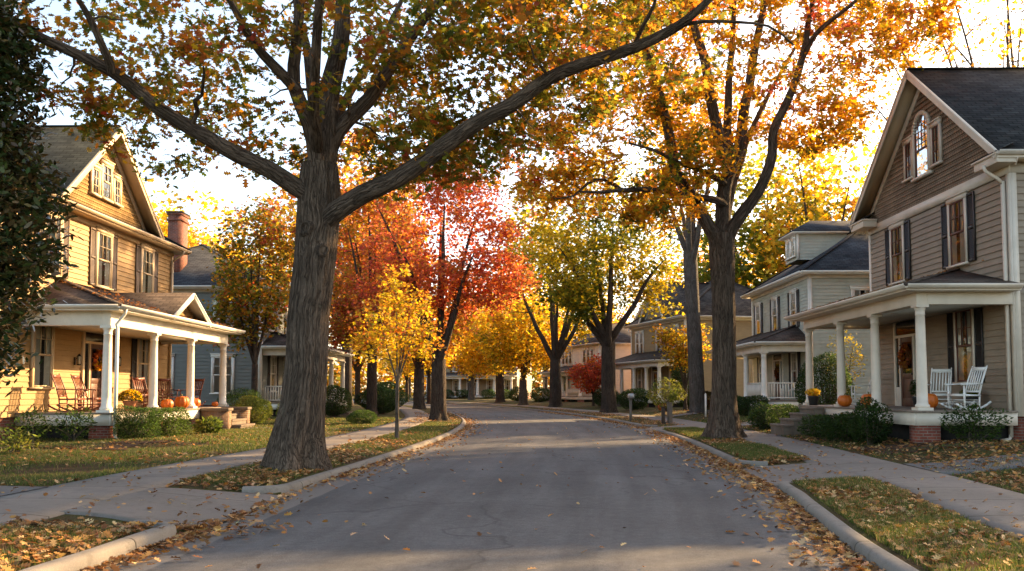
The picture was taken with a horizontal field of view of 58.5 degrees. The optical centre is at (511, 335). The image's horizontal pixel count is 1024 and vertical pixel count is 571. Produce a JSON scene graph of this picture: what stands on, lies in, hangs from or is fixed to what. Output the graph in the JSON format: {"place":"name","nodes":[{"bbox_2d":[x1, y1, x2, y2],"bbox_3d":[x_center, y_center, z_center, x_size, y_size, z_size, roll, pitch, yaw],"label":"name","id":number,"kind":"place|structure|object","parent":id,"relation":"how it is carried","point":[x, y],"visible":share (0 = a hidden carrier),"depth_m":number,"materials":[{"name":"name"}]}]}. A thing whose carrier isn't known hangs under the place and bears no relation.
{"place":"outdoors","nodes":[
{"label":"outdoors","id":0,"kind":"place"},
{"bbox_2d":[60,487,288,528],"bbox_3d":[-4.394,2.325,12.184,1.995,0.303,3.386,0,-4,1],"label":"driveway apron","id":1,"kind":"object","parent":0,"point":[136,505],"visible":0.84,"depth_m":11.95,"materials":[{"name":"concrete"}]},
{"bbox_2d":[0,402,430,525],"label":"pavement","id":2,"kind":"structure","parent":0,"point":[36,504],"depth_m":14.03,"materials":[{"name":"concrete"}]},
{"bbox_2d":[0,400,461,570],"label":"lawn","id":3,"kind":"structure","parent":0,"point":[96,467],"depth_m":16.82,"materials":[{"name":"plant"}]},
{"bbox_2d":[0,427,41,453],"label":"leafy plant","id":4,"kind":"object","parent":3,"relation":"on","point":[22,442],"visible":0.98,"depth_m":19.77,"materials":[{"name":"green plant"}]},
{"bbox_2d":[0,0,83,396],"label":"magnolia tree","id":5,"kind":"object","parent":3,"relation":"on","point":[19,272],"visible":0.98,"depth_m":15.90,"materials":[{"name":"green plant"}]},
{"bbox_2d":[39,432,210,449],"bbox_3d":[-10.416,2.996,26.944,2.811,0.056,10.900,0,-4,1],"label":"planting bed","id":6,"kind":"object","parent":3,"relation":"on","point":[137,442],"visible":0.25,"depth_m":23.11,"materials":[{"name":"brown soil"}]},
{"bbox_2d":[112,404,164,438],"bbox_3d":[-10.457,2.448,25.654,1.198,1.062,1.527,0,-4,1],"label":"shrub","id":7,"kind":"object","parent":6,"relation":"on","point":[132,426],"visible":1,"depth_m":25.33,"materials":[{"name":"green plant"}]},
{"bbox_2d":[146,406,193,436],"bbox_3d":[-10.357,2.618,27.421,1.218,1.000,1.630,0,-4,1],"label":"shrub","id":8,"kind":"object","parent":6,"relation":"on","point":[168,424],"visible":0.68,"depth_m":27.29,"materials":[{"name":"green plant"}]},
{"bbox_2d":[191,415,222,433],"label":"leafy plant","id":9,"kind":"object","parent":6,"relation":"on","point":[214,424],"visible":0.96,"depth_m":28.71,"materials":[{"name":"green plant"}]},
{"bbox_2d":[0,125,254,440],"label":"house","id":10,"kind":"structure","parent":3,"relation":"on","point":[126,249],"depth_m":29.86,"materials":[{"name":"beige wood"}]},
{"bbox_2d":[28,326,55,388],"bbox_3d":[-13.804,0.515,26.936,0.120,2.140,1.340,0,-4,1],"label":"window","id":11,"kind":"structure","parent":10,"relation":"in","point":[43,339],"depth_m":26.96,"materials":[{"name":"white glass"}]},
{"bbox_2d":[47,374,91,411],"bbox_3d":[-12.660,1.644,26.201,1.028,1.114,0.642,0,-4,-1],"label":"rocking chair","id":12,"kind":"object","parent":10,"relation":"on","point":[57,386],"visible":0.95,"depth_m":26.14,"materials":[{"name":"brown wood"}]},
{"bbox_2d":[68,374,100,410],"bbox_3d":[-12.695,1.721,27.452,1.028,1.114,0.642,0,-4,5],"label":"rocking chair","id":13,"kind":"object","parent":10,"relation":"on","point":[75,378],"visible":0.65,"depth_m":27.37,"materials":[{"name":"brown wood"}]},
{"bbox_2d":[88,163,103,197],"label":"window","id":14,"kind":"structure","parent":10,"relation":"in","point":[95,173],"depth_m":30.22,"materials":[{"name":"beige paint"}]},
{"bbox_2d":[90,344,102,408],"bbox_3d":[-13.782,1.377,30.290,0.039,2.150,0.950,0,-4,1],"label":"door","id":15,"kind":"structure","parent":10,"relation":"in","point":[95,383],"depth_m":30.25,"materials":[{"name":"brown wood"}]},
{"bbox_2d":[93,226,114,290],"bbox_3d":[-13.759,-2.579,30.882,0.120,2.040,1.290,0,-4,1],"label":"window","id":16,"kind":"structure","parent":10,"relation":"in","point":[104,249],"depth_m":30.92,"materials":[{"name":"beige paint"}]},
{"bbox_2d":[100,157,115,203],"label":"window","id":17,"kind":"structure","parent":10,"relation":"in","point":[107,171],"depth_m":31.08,"materials":[{"name":"beige paint"}]},
{"bbox_2d":[113,172,123,207],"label":"window","id":18,"kind":"structure","parent":10,"relation":"in","point":[117,179],"depth_m":31.84,"materials":[{"name":"beige paint"}]},
{"bbox_2d":[118,389,142,410],"bbox_3d":[-11.421,1.933,27.318,0.761,0.671,0.773,0,-4,1],"label":"potted mum","id":19,"kind":"object","parent":10,"relation":"on","point":[129,395],"visible":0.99,"depth_m":27.15,"materials":[{"name":"plant"}]},
{"bbox_2d":[136,339,149,390],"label":"window","id":20,"kind":"structure","parent":10,"relation":"in","point":[143,346],"depth_m":34.13,"materials":[{"name":"grey glass"}]},
{"bbox_2d":[140,243,156,292],"bbox_3d":[-13.716,-2.363,34.426,0.120,2.040,1.290,0,-4,1],"label":"window","id":21,"kind":"structure","parent":10,"relation":"in","point":[147,252],"depth_m":34.50,"materials":[{"name":"beige paint"}]},
{"bbox_2d":[0,418,392,491],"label":"fallen leaves","id":22,"kind":"object","parent":3,"relation":"on","point":[75,479],"visible":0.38,"depth_m":21.18,"materials":[{"name":"orange plant"}]},
{"bbox_2d":[142,170,253,253],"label":"background tree","id":23,"kind":"object","parent":3,"relation":"on","point":[162,215],"visible":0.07,"depth_m":69.50,"materials":[{"name":"yellow plant"}]},
{"bbox_2d":[0,412,460,570],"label":"fallen leaves","id":24,"kind":"object","parent":3,"relation":"on","point":[53,542],"visible":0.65,"depth_m":9.64,"materials":[{"name":"orange plant"}]},
{"bbox_2d":[216,387,262,416],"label":"shrub","id":25,"kind":"object","parent":3,"relation":"on","point":[232,397],"visible":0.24,"depth_m":40.27,"materials":[{"name":"green plant"}]},
{"bbox_2d":[188,210,293,284],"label":"background tree","id":26,"kind":"object","parent":3,"relation":"on","point":[207,241],"visible":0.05,"depth_m":66.31,"materials":[{"name":"yellow plant"}]},
{"bbox_2d":[201,194,296,419],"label":"maple tree","id":27,"kind":"object","parent":3,"relation":"on","point":[251,290],"visible":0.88,"depth_m":42.31,"materials":[{"name":"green plant"}]},
{"bbox_2d":[166,211,354,416],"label":"house","id":28,"kind":"structure","parent":3,"relation":"on","point":[192,272],"depth_m":48.36,"materials":[{"name":"blue wood"}]},
{"bbox_2d":[209,353,234,393],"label":"window","id":29,"kind":"structure","parent":28,"relation":"in","point":[215,357],"depth_m":48.10,"materials":[{"name":"white glass"}]},
{"bbox_2d":[325,385,351,417],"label":"shrub","id":30,"kind":"object","parent":3,"relation":"on","point":[330,407],"visible":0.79,"depth_m":47.28,"materials":[{"name":"green plant"}]},
{"bbox_2d":[252,132,449,405],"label":"background tree","id":31,"kind":"object","parent":3,"relation":"on","point":[345,169],"visible":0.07,"depth_m":86.57,"materials":[{"name":"orange plant"}]},
{"bbox_2d":[328,275,393,403],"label":"background tree","id":32,"kind":"object","parent":3,"relation":"on","point":[357,366],"visible":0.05,"depth_m":104.82,"materials":[{"name":"orange plant"}]},
{"bbox_2d":[346,409,376,423],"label":"shrub","id":33,"kind":"object","parent":3,"relation":"on","point":[368,416],"visible":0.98,"depth_m":37.87,"materials":[{"name":"green plant"}]},
{"bbox_2d":[329,160,433,415],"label":"maple tree","id":34,"kind":"object","parent":3,"relation":"on","point":[336,326],"visible":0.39,"depth_m":51.92,"materials":[{"name":"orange plant"}]},
{"bbox_2d":[353,387,411,413],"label":"shrub","id":35,"kind":"object","parent":3,"relation":"on","point":[362,403],"visible":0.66,"depth_m":55.67,"materials":[{"name":"green plant"}]},
{"bbox_2d":[338,261,447,437],"bbox_3d":[-3.623,0.542,28.075,3.005,5.786,2.840,3,-4,-37],"label":"sapling","id":36,"kind":"object","parent":3,"relation":"on","point":[402,302],"visible":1,"depth_m":27.93,"materials":[{"name":"yellow plant"}]},
{"bbox_2d":[0,0,793,471],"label":"oak tree","id":37,"kind":"object","parent":3,"relation":"on","point":[330,112],"visible":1,"depth_m":17.07,"materials":[{"name":"orange plant"}]},
{"bbox_2d":[357,249,482,408],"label":"maple tree","id":38,"kind":"object","parent":3,"relation":"on","point":[418,397],"visible":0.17,"depth_m":72.67,"materials":[{"name":"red plant"}]},
{"bbox_2d":[340,139,541,420],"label":"maple tree","id":39,"kind":"object","parent":3,"relation":"on","point":[459,282],"visible":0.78,"depth_m":44.70,"materials":[{"name":"red plant"}]},
{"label":"planting bed","id":40,"kind":"structure","parent":3,"relation":"on","visible":0},
{"bbox_2d":[4,406,57,442],"bbox_3d":[-12.830,2.409,24.418,1.300,1.056,1.216,1,-4,-15],"label":"shrub","id":41,"kind":"object","parent":40,"relation":"on","point":[34,411],"visible":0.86,"depth_m":24.33,"materials":[{"name":"green plant"}]},
{"bbox_2d":[50,405,97,441],"bbox_3d":[-11.777,2.393,24.710,1.013,1.118,1.290,0,-4,1],"label":"shrub","id":42,"kind":"object","parent":40,"relation":"on","point":[72,426],"visible":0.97,"depth_m":24.59,"materials":[{"name":"green plant"}]},
{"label":"planting bed","id":43,"kind":"structure","parent":3,"relation":"on","visible":0},
{"bbox_2d":[235,394,272,424],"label":"shrub","id":44,"kind":"object","parent":43,"relation":"on","point":[265,414],"visible":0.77,"depth_m":35.76,"materials":[{"name":"green plant"}]},
{"bbox_2d":[97,399,854,570],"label":"road","id":45,"kind":"structure","parent":0,"point":[435,527],"depth_m":11.51,"materials":[{"name":"grey asphalt"}]},
{"bbox_2d":[19,520,176,570],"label":"kerb","id":46,"kind":"structure","parent":45,"relation":"on","point":[91,557],"depth_m":8.48,"materials":[{"name":"concrete"}]},
{"bbox_2d":[242,405,465,494],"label":"kerb","id":47,"kind":"structure","parent":45,"relation":"on","point":[301,483],"depth_m":16.76,"materials":[{"name":"concrete"}]},
{"bbox_2d":[77,411,885,570],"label":"fallen leaves","id":48,"kind":"object","parent":45,"relation":"on","point":[788,504],"visible":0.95,"depth_m":10.97,"materials":[{"name":"orange plant"}]},
{"bbox_2d":[205,415,772,570],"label":"fallen leaves","id":49,"kind":"object","parent":45,"relation":"on","point":[259,565],"visible":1,"depth_m":13.71,"materials":[{"name":"orange plant"}]},
{"bbox_2d":[353,399,657,426],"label":"kerb","id":50,"kind":"structure","parent":45,"relation":"on","point":[592,416],"depth_m":64.97,"materials":[{"name":"concrete"}]},
{"bbox_2d":[658,429,767,466],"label":"kerb","id":51,"kind":"structure","parent":45,"relation":"on","point":[723,455],"depth_m":22.11,"materials":[{"name":"concrete"}]},
{"bbox_2d":[778,479,918,570],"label":"kerb","id":52,"kind":"structure","parent":45,"relation":"on","point":[869,550],"depth_m":9.40,"materials":[{"name":"concrete"}]},
{"bbox_2d":[6,0,1023,391],"label":"sky","id":53,"kind":"structure","parent":0,"point":[229,187],"materials":[{"name":"white"}]},
{"bbox_2d":[352,396,1023,570],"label":"lawn","id":54,"kind":"structure","parent":0,"point":[596,407],"depth_m":19.41,"materials":[{"name":"plant"}]},
{"bbox_2d":[378,337,413,401],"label":"background tree","id":55,"kind":"object","parent":54,"relation":"on","point":[405,374],"visible":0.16,"depth_m":133.11,"materials":[{"name":"yellow plant"}]},
{"bbox_2d":[401,304,462,403],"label":"background tree","id":56,"kind":"object","parent":54,"relation":"on","point":[428,368],"visible":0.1,"depth_m":111.61,"materials":[{"name":"orange plant"}]},
{"bbox_2d":[424,357,531,398],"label":"house","id":57,"kind":"structure","parent":54,"relation":"on","point":[454,382],"depth_m":149.25,"materials":[{"name":"beige wood"}]},
{"bbox_2d":[444,313,512,399],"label":"street tree","id":58,"kind":"object","parent":54,"relation":"on","point":[471,387],"visible":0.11,"depth_m":127.43,"materials":[{"name":"orange plant"}]},
{"bbox_2d":[449,294,549,402],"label":"street tree","id":59,"kind":"object","parent":54,"relation":"on","point":[472,354],"visible":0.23,"depth_m":106.20,"materials":[{"name":"yellow plant"}]},
{"bbox_2d":[1,424,1023,536],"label":"fallen leaves","id":60,"kind":"object","parent":54,"relation":"on","point":[349,440],"visible":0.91,"depth_m":14.42,"materials":[{"name":"orange plant"}]},
{"bbox_2d":[469,283,574,404],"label":"street tree","id":61,"kind":"object","parent":54,"relation":"on","point":[504,354],"visible":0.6,"depth_m":90.59,"materials":[{"name":"yellow plant"}]},
{"bbox_2d":[490,224,625,406],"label":"street tree","id":62,"kind":"object","parent":54,"relation":"on","point":[556,351],"visible":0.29,"depth_m":81.81,"materials":[{"name":"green plant"}]},
{"bbox_2d":[564,351,600,405],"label":"ornamental tree","id":63,"kind":"object","parent":54,"relation":"on","point":[593,373],"visible":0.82,"depth_m":76.30,"materials":[{"name":"red plant"}]},
{"bbox_2d":[538,323,630,401],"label":"house","id":64,"kind":"structure","parent":54,"relation":"on","point":[581,353],"depth_m":105.47,"materials":[{"name":"beige wood"}]},
{"bbox_2d":[497,145,685,412],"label":"street tree","id":65,"kind":"object","parent":54,"relation":"on","point":[575,294],"visible":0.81,"depth_m":59.47,"materials":[{"name":"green plant"}]},
{"bbox_2d":[555,280,645,336],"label":"background tree","id":66,"kind":"object","parent":54,"relation":"on","point":[614,321],"visible":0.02,"depth_m":133.24,"materials":[{"name":"yellow plant"}]},
{"bbox_2d":[618,387,648,409],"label":"shrub","id":67,"kind":"object","parent":54,"relation":"on","point":[642,403],"visible":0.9,"depth_m":62.85,"materials":[{"name":"green plant"}]},
{"bbox_2d":[645,377,687,410],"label":"shrub","id":68,"kind":"object","parent":54,"relation":"on","point":[670,397],"visible":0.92,"depth_m":56.47,"materials":[{"name":"green plant"}]},
{"bbox_2d":[671,346,688,408],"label":"shrub","id":69,"kind":"object","parent":54,"relation":"on","point":[677,377],"visible":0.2,"depth_m":62.02,"materials":[{"name":"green plant"}]},
{"bbox_2d":[649,315,711,409],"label":"ornamental tree","id":70,"kind":"object","parent":54,"relation":"on","point":[670,336],"visible":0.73,"depth_m":59.59,"materials":[{"name":"yellow plant"}]},
{"bbox_2d":[615,280,752,407],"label":"house","id":71,"kind":"structure","parent":54,"relation":"on","point":[644,364],"depth_m":73.01,"materials":[{"name":"beige wood"}]},
{"bbox_2d":[628,68,751,412],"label":"tall tree","id":72,"kind":"object","parent":54,"relation":"on","point":[689,242],"visible":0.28,"depth_m":51.70,"materials":[{"name":"orange plant"}]},
{"bbox_2d":[489,0,971,439],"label":"oak tree","id":73,"kind":"object","parent":54,"relation":"on","point":[721,232],"visible":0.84,"depth_m":27.48,"materials":[{"name":"orange plant"}]},
{"bbox_2d":[737,394,768,415],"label":"shrub","id":74,"kind":"object","parent":54,"relation":"on","point":[748,400],"visible":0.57,"depth_m":44.02,"materials":[{"name":"green plant"}]},
{"bbox_2d":[673,137,859,288],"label":"background tree","id":75,"kind":"object","parent":54,"relation":"on","point":[743,273],"visible":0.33,"depth_m":81.84,"materials":[{"name":"yellow plant"}]},
{"bbox_2d":[541,408,1023,570],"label":"fallen leaves","id":76,"kind":"object","parent":54,"relation":"on","point":[917,499],"visible":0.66,"depth_m":10.53,"materials":[{"name":"orange plant"}]},
{"bbox_2d":[705,221,870,412],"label":"house","id":77,"kind":"structure","parent":54,"relation":"on","point":[828,261],"depth_m":46.67,"materials":[{"name":"grey wood"}]},
{"bbox_2d":[731,105,879,280],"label":"background tree","id":78,"kind":"object","parent":54,"relation":"on","point":[783,226],"visible":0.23,"depth_m":79.56,"materials":[{"name":"yellow plant"}]},
{"bbox_2d":[794,351,855,404],"bbox_3d":[12.320,2.047,36.061,2.470,2.878,2.282,-3,-5,42],"label":"shrub","id":79,"kind":"object","parent":54,"relation":"on","point":[826,387],"visible":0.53,"depth_m":35.88,"materials":[{"name":"green plant"}]},
{"bbox_2d":[640,409,1023,490],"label":"fallen leaves","id":80,"kind":"object","parent":54,"relation":"on","point":[1007,453],"visible":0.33,"depth_m":18.95,"materials":[{"name":"orange plant"}]},
{"bbox_2d":[664,426,1023,570],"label":"grass","id":81,"kind":"structure","parent":54,"relation":"on","point":[690,431],"depth_m":9.83,"materials":[{"name":"green plant"}]},
{"bbox_2d":[821,330,867,398],"bbox_3d":[13.511,1.680,37.474,1.972,4.148,2.259,0,-4,1],"label":"ornamental tree","id":82,"kind":"object","parent":54,"relation":"on","point":[854,358],"visible":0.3,"depth_m":37.27,"materials":[{"name":"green plant"}]},
{"bbox_2d":[692,415,1023,493],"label":"grass","id":83,"kind":"structure","parent":54,"relation":"on","point":[767,431],"depth_m":20.18,"materials":[{"name":"green plant"}]},
{"bbox_2d":[783,436,950,453],"bbox_3d":[9.101,2.789,24.267,2.124,0.198,8.200,0,-4,1],"label":"planting bed","id":84,"kind":"object","parent":54,"relation":"on","point":[905,446],"visible":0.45,"depth_m":21.68,"materials":[{"name":"brown soil"}]},
{"bbox_2d":[796,414,843,437],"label":"shrub","id":85,"kind":"object","parent":84,"relation":"on","point":[812,423],"visible":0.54,"depth_m":26.62,"materials":[{"name":"green plant"}]},
{"bbox_2d":[816,411,875,441],"bbox_3d":[9.046,2.489,24.680,1.689,0.918,1.485,0,-4,1],"label":"shrub","id":86,"kind":"object","parent":84,"relation":"on","point":[837,426],"visible":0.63,"depth_m":24.57,"materials":[{"name":"green plant"}]},
{"bbox_2d":[846,396,893,444],"bbox_3d":[9.049,2.183,23.046,1.108,1.322,1.280,0,-4,1],"label":"shrub","id":87,"kind":"object","parent":84,"relation":"on","point":[875,412],"visible":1,"depth_m":22.94,"materials":[{"name":"green plant"}]},
{"bbox_2d":[770,67,1023,442],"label":"house","id":88,"kind":"structure","parent":54,"relation":"on","point":[942,188],"depth_m":25.24,"materials":[{"name":"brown wood"}]},
{"bbox_2d":[887,218,906,285],"bbox_3d":[12.274,-2.629,29.170,0.120,1.990,1.190,0,-4,1],"label":"window","id":89,"kind":"structure","parent":88,"relation":"in","point":[896,231],"depth_m":29.21,"materials":[{"name":"glass"}]},
{"bbox_2d":[901,135,912,182],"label":"window","id":90,"kind":"structure","parent":88,"relation":"in","point":[906,143],"depth_m":28.35,"materials":[{"name":"beige paint"}]},
{"bbox_2d":[900,336,913,406],"bbox_3d":[12.261,1.130,28.389,0.089,2.150,0.950,0,-4,1],"label":"door","id":91,"kind":"structure","parent":88,"relation":"in","point":[906,379],"depth_m":28.43,"materials":[{"name":"brown wood"}]},
{"bbox_2d":[911,110,933,182],"bbox_3d":[12.239,-5.706,27.354,0.130,2.030,1.280,0,-4,1],"label":"window","id":92,"kind":"structure","parent":88,"relation":"in","point":[920,132],"depth_m":27.37,"materials":[{"name":"glass"}]},
{"bbox_2d":[927,116,943,168],"bbox_3d":[12.223,-5.558,26.404,0.120,1.340,0.760,0,-4,1],"label":"window","id":93,"kind":"structure","parent":88,"relation":"in","point":[935,126],"depth_m":26.38,"materials":[{"name":"beige paint"}]},
{"bbox_2d":[928,367,954,406],"bbox_3d":[11.459,1.413,24.543,0.642,1.114,1.028,-3,-4,36],"label":"rocking chair","id":94,"kind":"object","parent":88,"relation":"on","point":[942,371],"visible":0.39,"depth_m":24.80,"materials":[{"name":"white paint"}]},
{"bbox_2d":[944,190,969,268],"bbox_3d":[12.226,-2.876,25.128,0.120,1.990,1.190,0,-4,1],"label":"window","id":95,"kind":"structure","parent":88,"relation":"in","point":[956,204],"depth_m":25.17,"materials":[{"name":"grey glass"}]},
{"bbox_2d":[952,309,977,383],"bbox_3d":[12.223,0.226,24.737,0.120,2.190,1.240,0,-4,1],"label":"window","id":96,"kind":"structure","parent":88,"relation":"in","point":[963,321],"depth_m":24.82,"materials":[{"name":"glass"}]},
{"bbox_2d":[940,365,991,409],"bbox_3d":[11.298,1.305,22.785,1.028,1.114,0.642,1,-4,-14],"label":"rocking chair","id":97,"kind":"object","parent":88,"relation":"on","point":[974,370],"visible":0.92,"depth_m":22.83,"materials":[{"name":"white paint"}]},
{"bbox_2d":[848,0,1023,191],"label":"background tree","id":98,"kind":"object","parent":54,"relation":"on","point":[1007,21],"visible":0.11,"depth_m":38.98,"materials":[{"name":"yellow plant"}]},
{"bbox_2d":[870,0,1023,151],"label":"background tree","id":99,"kind":"object","parent":54,"relation":"on","point":[974,43],"visible":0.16,"depth_m":40.92,"materials":[{"name":"yellow plant"}]},
{"bbox_2d":[928,441,1021,447],"bbox_3d":[13.105,2.490,20.831,6.836,0.072,2.400,0,-4,1],"label":"planting bed","id":100,"kind":"object","parent":54,"relation":"on","point":[955,443],"visible":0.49,"depth_m":20.71,"materials":[{"name":"brown soil"}]},
{"bbox_2d":[940,403,1013,442],"bbox_3d":[10.838,2.073,21.367,1.733,1.023,0.979,0,-4,1],"label":"shrub","id":101,"kind":"object","parent":100,"relation":"on","point":[970,425],"visible":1,"depth_m":21.29,"materials":[{"name":"green plant"}]},
{"bbox_2d":[936,0,1023,65],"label":"background tree","id":102,"kind":"object","parent":54,"relation":"on","point":[1013,32],"visible":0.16,"depth_m":39.65,"materials":[{"name":"orange plant"}]},
{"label":"planting bed","id":103,"kind":"structure","parent":54,"relation":"on","visible":0},
{"bbox_2d":[747,401,788,428],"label":"shrub","id":104,"kind":"object","parent":103,"relation":"on","point":[755,413],"visible":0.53,"depth_m":32.97,"materials":[{"name":"green plant"}]},
{"bbox_2d":[765,403,799,424],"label":"shrub","id":105,"kind":"object","parent":103,"relation":"on","point":[788,408],"visible":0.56,"depth_m":31.24,"materials":[{"name":"green plant"}]},
{"bbox_2d":[446,401,1023,538],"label":"pavement","id":106,"kind":"structure","parent":0,"point":[947,488],"depth_m":14.18,"materials":[{"name":"concrete"}]},
{"bbox_2d":[742,462,858,486],"bbox_3d":[5.222,2.618,16.952,1.675,0.299,3.596,0,-4,5],"label":"driveway apron","id":107,"kind":"object","parent":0,"point":[821,472],"visible":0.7,"depth_m":16.90,"materials":[{"name":"concrete"}]},
{"bbox_2d":[903,454,1023,473],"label":"driveway","id":108,"kind":"structure","parent":0,"point":[1012,465],"depth_m":16.39,"materials":[{"name":"concrete"}]},
{"label":"ground","id":109,"kind":"structure","parent":0,"visible":0},
{"bbox_2d":[327,352,549,395],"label":"woods","id":110,"kind":"object","parent":109,"relation":"on","point":[381,378],"visible":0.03,"depth_m":222.94,"materials":[{"name":"yellow plant"}]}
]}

